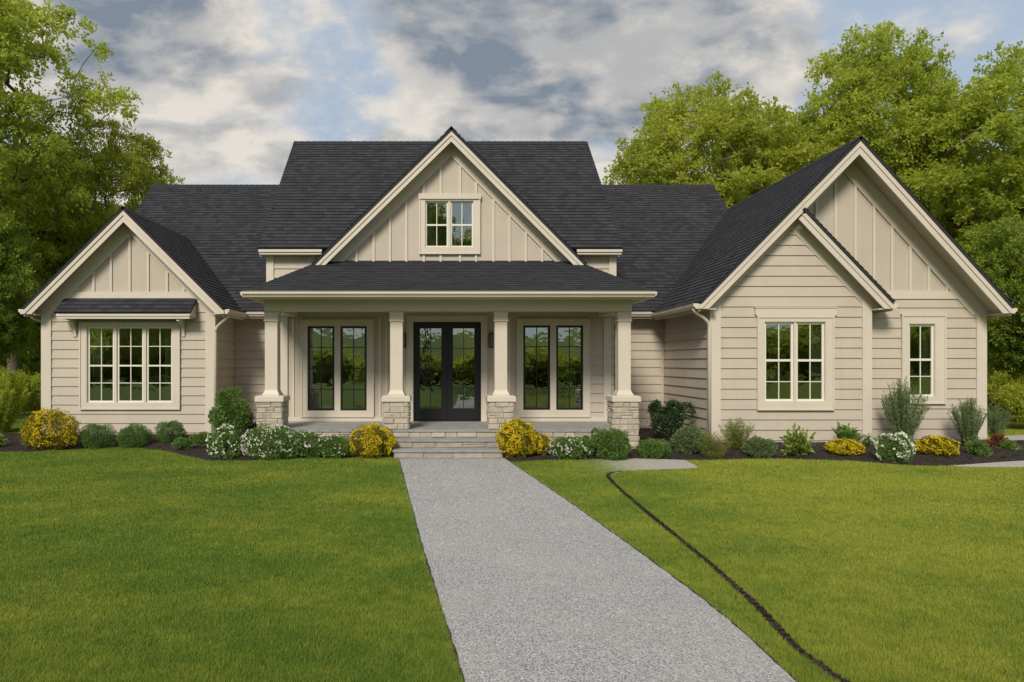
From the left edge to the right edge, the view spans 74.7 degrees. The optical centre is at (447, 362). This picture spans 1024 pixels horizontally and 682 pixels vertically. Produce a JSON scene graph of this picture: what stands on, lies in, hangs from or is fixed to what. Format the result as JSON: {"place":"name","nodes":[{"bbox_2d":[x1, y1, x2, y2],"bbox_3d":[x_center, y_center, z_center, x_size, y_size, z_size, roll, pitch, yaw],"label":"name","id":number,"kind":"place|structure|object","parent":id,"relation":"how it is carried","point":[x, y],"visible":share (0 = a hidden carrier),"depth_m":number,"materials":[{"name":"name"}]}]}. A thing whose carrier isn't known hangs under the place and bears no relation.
{"place":"outdoors","nodes":[
{"label":"outdoors","id":0,"kind":"place"},
{"bbox_2d":[244,422,256,436],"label":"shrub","id":1,"kind":"object","parent":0,"point":[250,427],"visible":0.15,"depth_m":15.47,"materials":[{"name":"green plant"}]},
{"bbox_2d":[0,351,1023,681],"bbox_3d":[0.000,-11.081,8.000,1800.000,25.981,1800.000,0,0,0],"label":"ground","id":2,"kind":"structure","parent":0,"point":[1012,425],"depth_m":6.65,"materials":[{"name":"plant"}]},
{"bbox_2d":[0,365,30,431],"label":"bush","id":3,"kind":"object","parent":2,"relation":"on","point":[7,389],"visible":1,"depth_m":18.18,"materials":[{"name":"green plant"}]},
{"bbox_2d":[0,345,40,380],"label":"background wood","id":4,"kind":"object","parent":2,"relation":"on","point":[32,364],"depth_m":39.54,"materials":[{"name":"green plant"}]},
{"bbox_2d":[0,210,44,368],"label":"tree","id":5,"kind":"object","parent":2,"relation":"on","point":[18,279],"visible":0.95,"depth_m":21.45,"materials":[{"name":"green plant"}]},
{"bbox_2d":[11,369,40,424],"bbox_3d":[-11.953,0.977,19.360,1.518,1.929,1.129,0,0,28],"label":"bush","id":6,"kind":"object","parent":2,"relation":"on","point":[32,384],"visible":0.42,"depth_m":19.13,"materials":[{"name":"green plant"}]},
{"bbox_2d":[5,141,100,398],"bbox_3d":[-20.327,-4.378,31.141,8.212,12.700,7.881,0,0,33],"label":"tree","id":7,"kind":"object","parent":2,"relation":"on","point":[15,365],"visible":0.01,"depth_m":30.69,"materials":[{"name":"green plant"}]},
{"bbox_2d":[0,175,112,358],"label":"tree","id":8,"kind":"object","parent":2,"relation":"on","point":[35,347],"visible":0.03,"depth_m":26.49,"materials":[{"name":"green plant"}]},
{"bbox_2d":[0,0,143,280],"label":"tree","id":9,"kind":"object","parent":2,"relation":"on","point":[43,160],"visible":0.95,"depth_m":23.00,"materials":[{"name":"green plant"}]},
{"bbox_2d":[34,115,185,283],"bbox_3d":[-13.272,-3.845,27.167,6.391,11.632,6.247,0,0,-42],"label":"tree","id":10,"kind":"object","parent":2,"relation":"on","point":[137,168],"visible":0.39,"depth_m":25.70,"materials":[{"name":"green plant"}]},
{"bbox_2d":[0,431,393,460],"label":"flower bed","id":11,"kind":"object","parent":2,"relation":"on","point":[23,447],"visible":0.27,"depth_m":14.65,"materials":[{"name":"soil"}]},
{"bbox_2d":[0,431,6,446],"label":"shrub","id":12,"kind":"object","parent":11,"relation":"on","point":[2,441],"visible":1,"depth_m":14.66,"materials":[{"name":"green plant"}]},
{"bbox_2d":[17,407,82,450],"bbox_3d":[-8.813,1.452,14.779,1.094,0.966,1.098,0,0,37],"label":"flowering shrub","id":13,"kind":"object","parent":11,"relation":"on","point":[35,440],"visible":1,"depth_m":14.59,"materials":[{"name":"yellow plant"}]},
{"bbox_2d":[76,423,116,448],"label":"boxwood","id":14,"kind":"object","parent":11,"relation":"on","point":[91,429],"visible":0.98,"depth_m":14.97,"materials":[{"name":"green plant"}]},
{"bbox_2d":[116,423,152,447],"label":"boxwood","id":15,"kind":"object","parent":11,"relation":"on","point":[133,431],"visible":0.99,"depth_m":15.06,"materials":[{"name":"green plant"}]},
{"bbox_2d":[155,420,186,442],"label":"boxwood","id":16,"kind":"object","parent":11,"relation":"on","point":[167,433],"visible":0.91,"depth_m":15.34,"materials":[{"name":"green plant"}]},
{"bbox_2d":[171,437,193,449],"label":"shrub","id":17,"kind":"object","parent":11,"relation":"on","point":[182,442],"visible":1,"depth_m":14.30,"materials":[{"name":"green plant"}]},
{"bbox_2d":[187,431,214,448],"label":"shrub","id":18,"kind":"object","parent":11,"relation":"on","point":[201,437],"visible":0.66,"depth_m":14.25,"materials":[{"name":"green plant"}]},
{"bbox_2d":[205,421,245,459],"bbox_3d":[-4.425,1.544,13.317,0.728,0.767,0.668,0,0,33],"label":"flowering shrub","id":19,"kind":"object","parent":11,"relation":"on","point":[224,449],"visible":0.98,"depth_m":13.27,"materials":[{"name":"green plant"}]},
{"bbox_2d":[207,385,255,438],"bbox_3d":[-4.707,1.166,14.564,1.040,1.360,0.789,0,0,0],"label":"tall shrub","id":20,"kind":"object","parent":11,"relation":"on","point":[225,409],"visible":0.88,"depth_m":14.40,"materials":[{"name":"green plant"}]},
{"bbox_2d":[241,422,305,459],"bbox_3d":[-3.482,1.557,13.315,1.271,0.763,1.002,0,0,0],"label":"flowering shrub","id":21,"kind":"object","parent":11,"relation":"on","point":[276,434],"visible":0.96,"depth_m":13.14,"materials":[{"name":"green plant"}]},
{"bbox_2d":[285,429,330,458],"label":"flowering shrub","id":22,"kind":"object","parent":11,"relation":"on","point":[306,450],"visible":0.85,"depth_m":13.32,"materials":[{"name":"green plant"}]},
{"bbox_2d":[317,434,355,458],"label":"flowering shrub","id":23,"kind":"object","parent":11,"relation":"on","point":[336,450],"visible":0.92,"depth_m":13.32,"materials":[{"name":"green plant"}]},
{"bbox_2d":[349,422,396,458],"bbox_3d":[-1.506,1.566,13.496,0.985,0.733,0.728,0,0,0],"label":"flowering shrub","id":24,"kind":"object","parent":11,"relation":"on","point":[371,434],"visible":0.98,"depth_m":13.34,"materials":[{"name":"yellow plant"}]},
{"bbox_2d":[0,427,1023,681],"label":"mulch","id":25,"kind":"object","parent":2,"relation":"on","point":[732,583],"visible":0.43,"depth_m":10.24,"materials":[{"name":"brown soil"}]},
{"bbox_2d":[18,126,1017,457],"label":"house","id":26,"kind":"structure","parent":2,"relation":"on","point":[450,292],"depth_m":15.93,"materials":[{"name":"paint"}]},
{"bbox_2d":[79,322,180,409],"bbox_3d":[-7.719,0.069,16.339,2.445,2.129,0.324,0,0,0],"label":"window","id":27,"kind":"structure","parent":26,"relation":"in","point":[172,329],"depth_m":16.23,"materials":[{"name":"paint"}]},
{"bbox_2d":[301,319,373,416],"bbox_3d":[-2.628,0.128,16.066,1.744,2.344,0.249,0,0,0],"label":"window","id":28,"kind":"structure","parent":26,"relation":"in","point":[312,347],"depth_m":15.96,"materials":[{"name":"paint"}]},
{"bbox_2d":[415,324,446,419],"bbox_3d":[-0.392,0.209,15.985,0.770,2.308,0.120,0,0,0],"label":"door","id":29,"kind":"structure","parent":26,"relation":"in","point":[430,413],"depth_m":15.99,"materials":[{"name":"black glass"}]},
{"bbox_2d":[419,193,480,253],"bbox_3d":[0.060,-3.311,16.008,1.489,1.438,0.327,0,0,0],"label":"window","id":30,"kind":"structure","parent":26,"relation":"in","point":[426,200],"depth_m":15.88,"materials":[{"name":"paint"}]},
{"bbox_2d":[447,324,478,419],"bbox_3d":[0.384,0.209,15.985,0.770,2.308,0.120,0,0,0],"label":"door","id":31,"kind":"structure","parent":26,"relation":"in","point":[463,413],"depth_m":15.99,"materials":[{"name":"black glass"}]},
{"bbox_2d":[517,319,590,416],"bbox_3d":[2.544,0.120,16.066,1.768,2.360,0.248,0,0,0],"label":"window","id":32,"kind":"structure","parent":26,"relation":"in","point":[552,325],"depth_m":15.96,"materials":[{"name":"paint"}]},
{"bbox_2d":[754,307,837,409],"bbox_3d":[7.617,-0.093,14.678,1.804,2.256,0.285,0,0,0],"label":"window","id":33,"kind":"structure","parent":26,"relation":"in","point":[821,320],"depth_m":14.57,"materials":[{"name":"paint"}]},
{"bbox_2d":[900,314,946,403],"bbox_3d":[10.598,-0.094,14.940,1.015,2.011,0.270,0,0,0],"label":"window","id":34,"kind":"structure","parent":26,"relation":"in","point":[937,323],"depth_m":14.82,"materials":[{"name":"paint"}]},
{"bbox_2d":[569,459,697,475],"bbox_3d":[3.448,1.903,12.494,2.735,0.001,1.695,0,0,-27],"label":"gravel pad","id":35,"kind":"object","parent":2,"relation":"on","point":[650,464],"visible":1,"depth_m":12.50,"materials":[{"name":"grey gravel"}]},
{"bbox_2d":[601,70,844,207],"bbox_3d":[12.096,-5.948,31.252,9.833,15.846,10.246,0,0,-17],"label":"tree","id":36,"kind":"object","parent":2,"relation":"on","point":[661,154],"visible":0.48,"depth_m":28.80,"materials":[{"name":"green plant"}]},
{"bbox_2d":[606,476,845,681],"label":"edging trench","id":37,"kind":"object","parent":2,"relation":"on","point":[784,636],"visible":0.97,"depth_m":5.07,"materials":[{"name":"soil"}]},
{"bbox_2d":[503,428,1023,465],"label":"flower bed","id":38,"kind":"object","parent":2,"relation":"on","point":[867,456],"visible":0.33,"depth_m":13.29,"materials":[{"name":"soil"}]},
{"bbox_2d":[495,416,537,457],"bbox_3d":[1.381,1.482,13.310,0.866,0.823,0.736,0,0,0],"label":"flowering shrub","id":39,"kind":"object","parent":38,"relation":"on","point":[509,443],"visible":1,"depth_m":13.14,"materials":[{"name":"yellow plant"}]},
{"bbox_2d":[521,432,550,455],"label":"flowering shrub","id":40,"kind":"object","parent":38,"relation":"on","point":[543,441],"visible":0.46,"depth_m":13.34,"materials":[{"name":"yellow plant"}]},
{"bbox_2d":[545,434,593,459],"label":"flowering shrub","id":41,"kind":"object","parent":38,"relation":"on","point":[556,449],"visible":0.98,"depth_m":13.22,"materials":[{"name":"green plant"}]},
{"bbox_2d":[581,427,608,455],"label":"shrub","id":42,"kind":"object","parent":38,"relation":"on","point":[592,441],"visible":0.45,"depth_m":13.35,"materials":[{"name":"green plant"}]},
{"bbox_2d":[596,427,631,460],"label":"shrub","id":43,"kind":"object","parent":38,"relation":"on","point":[620,442],"visible":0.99,"depth_m":13.09,"materials":[{"name":"green plant"}]},
{"bbox_2d":[636,438,672,458],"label":"shrub","id":44,"kind":"object","parent":38,"relation":"on","point":[658,448],"visible":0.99,"depth_m":13.29,"materials":[{"name":"green plant"}]},
{"bbox_2d":[647,398,696,438],"bbox_3d":[5.149,1.269,15.339,1.209,1.013,0.665,0,0,0],"label":"tall shrub","id":45,"kind":"object","parent":38,"relation":"on","point":[670,416],"visible":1,"depth_m":15.21,"materials":[{"name":"green plant"}]},
{"bbox_2d":[669,424,709,454],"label":"shrub","id":46,"kind":"object","parent":38,"relation":"on","point":[688,444],"visible":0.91,"depth_m":13.56,"materials":[{"name":"green plant"}]},
{"bbox_2d":[694,430,733,458],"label":"shrub","id":47,"kind":"object","parent":38,"relation":"on","point":[712,451],"visible":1,"depth_m":13.22,"materials":[{"name":"green plant"}]},
{"bbox_2d":[718,417,756,448],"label":"shrub","id":48,"kind":"object","parent":38,"relation":"on","point":[736,432],"visible":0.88,"depth_m":13.99,"materials":[{"name":"green plant"}]},
{"bbox_2d":[740,436,777,458],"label":"shrub","id":49,"kind":"object","parent":38,"relation":"on","point":[758,445],"visible":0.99,"depth_m":13.29,"materials":[{"name":"green plant"}]},
{"bbox_2d":[779,423,816,455],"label":"broadleaf plant","id":50,"kind":"object","parent":38,"relation":"on","point":[796,443],"visible":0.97,"depth_m":13.46,"materials":[{"name":"green plant"}]},
{"bbox_2d":[823,438,866,455],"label":"flowering shrub","id":51,"kind":"object","parent":38,"relation":"on","point":[839,446],"visible":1,"depth_m":13.32,"materials":[{"name":"yellow plant"}]},
{"bbox_2d":[832,421,867,445],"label":"broadleaf plant","id":52,"kind":"object","parent":38,"relation":"on","point":[845,431],"visible":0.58,"depth_m":13.95,"materials":[{"name":"green plant"}]},
{"bbox_2d":[862,433,874,445],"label":"flowering plant","id":53,"kind":"object","parent":38,"relation":"on","point":[869,442],"visible":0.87,"depth_m":14.17,"materials":[{"name":"plant"}]},
{"bbox_2d":[872,431,917,462],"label":"flowering shrub","id":54,"kind":"object","parent":38,"relation":"on","point":[885,442],"visible":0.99,"depth_m":12.68,"materials":[{"name":"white plant"}]},
{"bbox_2d":[913,435,960,456],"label":"flowering shrub","id":55,"kind":"object","parent":38,"relation":"on","point":[947,444],"visible":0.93,"depth_m":13.18,"materials":[{"name":"yellow plant"}]},
{"bbox_2d":[963,434,992,456],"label":"shrub","id":56,"kind":"object","parent":38,"relation":"on","point":[978,448],"visible":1,"depth_m":13.29,"materials":[{"name":"green plant"}]},
{"bbox_2d":[986,432,1009,446],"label":"red shrub","id":57,"kind":"object","parent":38,"relation":"on","point":[994,440],"visible":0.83,"depth_m":14.11,"materials":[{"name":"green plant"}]},
{"bbox_2d":[993,439,1022,450],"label":"shrub","id":58,"kind":"object","parent":38,"relation":"on","point":[1010,444],"visible":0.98,"depth_m":13.86,"materials":[{"name":"green plant"}]},
{"bbox_2d":[701,100,895,206],"bbox_3d":[17.319,-5.709,35.025,11.560,15.375,11.310,0,0,-25],"label":"tree","id":59,"kind":"object","parent":2,"relation":"on","point":[809,113],"visible":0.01,"depth_m":32.16,"materials":[{"name":"green plant"}]},
{"bbox_2d":[781,20,977,228],"bbox_3d":[18.909,-6.671,29.932,7.407,17.281,7.866,0,0,21],"label":"tree","id":60,"kind":"object","parent":2,"relation":"on","point":[879,73],"visible":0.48,"depth_m":27.96,"materials":[{"name":"green plant"}]},
{"bbox_2d":[874,40,1023,409],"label":"tree","id":61,"kind":"object","parent":2,"relation":"on","point":[979,115],"visible":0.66,"depth_m":25.66,"materials":[{"name":"green plant"}]},
{"bbox_2d":[914,138,1023,239],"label":"tree","id":62,"kind":"object","parent":2,"relation":"on","point":[972,157],"visible":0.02,"depth_m":28.38,"materials":[{"name":"green plant"}]},
{"bbox_2d":[954,226,1022,365],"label":"tree","id":63,"kind":"object","parent":2,"relation":"on","point":[970,255],"depth_m":25.66,"materials":[{"name":"green plant"}]},
{"bbox_2d":[955,461,1023,466],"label":"gravel pad","id":64,"kind":"object","parent":2,"relation":"on","point":[1010,464],"visible":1,"depth_m":12.50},
{"bbox_2d":[965,214,1023,373],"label":"tree","id":65,"kind":"object","parent":2,"relation":"on","point":[1001,267],"visible":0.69,"depth_m":20.86,"materials":[{"name":"green plant"}]},
{"bbox_2d":[987,402,1012,436],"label":"tall grass","id":66,"kind":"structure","parent":2,"relation":"on","point":[994,423],"depth_m":15.53,"materials":[{"name":"green plant"}]},
{"bbox_2d":[987,347,1023,421],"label":"bush","id":67,"kind":"object","parent":2,"relation":"on","point":[999,377],"visible":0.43,"depth_m":21.33,"materials":[{"name":"green plant"}]},
{"bbox_2d":[991,382,1023,423],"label":"bush","id":68,"kind":"object","parent":2,"relation":"on","point":[1011,400],"visible":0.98,"depth_m":19.09,"materials":[{"name":"green plant"}]},
{"bbox_2d":[1004,435,1023,439],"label":"gravel pad","id":69,"kind":"object","parent":2,"relation":"on","point":[1016,437],"depth_m":17.03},
{"bbox_2d":[0,0,1023,205],"label":"sky","id":70,"kind":"structure","parent":0,"point":[227,87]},
{"bbox_2d":[398,457,802,681],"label":"path","id":71,"kind":"structure","parent":0,"point":[727,627],"depth_m":5.41,"materials":[{"name":"grey gravel"}]},
{"bbox_2d":[398,458,464,681],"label":"path edge","id":72,"kind":"object","parent":71,"relation":"on","point":[459,667],"visible":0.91,"depth_m":5.48,"materials":[{"name":"concrete"}]},
{"bbox_2d":[510,461,798,681],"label":"path edge","id":73,"kind":"object","parent":71,"relation":"on","point":[773,659],"visible":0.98,"depth_m":5.63,"materials":[{"name":"concrete"}]},
{"bbox_2d":[881,377,931,441],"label":"tall grass","id":74,"kind":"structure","parent":0,"point":[904,418],"depth_m":14.23,"materials":[{"name":"green plant"}]},
{"bbox_2d":[947,397,989,443],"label":"tall grass","id":75,"kind":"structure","parent":0,"point":[969,421],"depth_m":14.20,"materials":[{"name":"green plant"}]}
]}

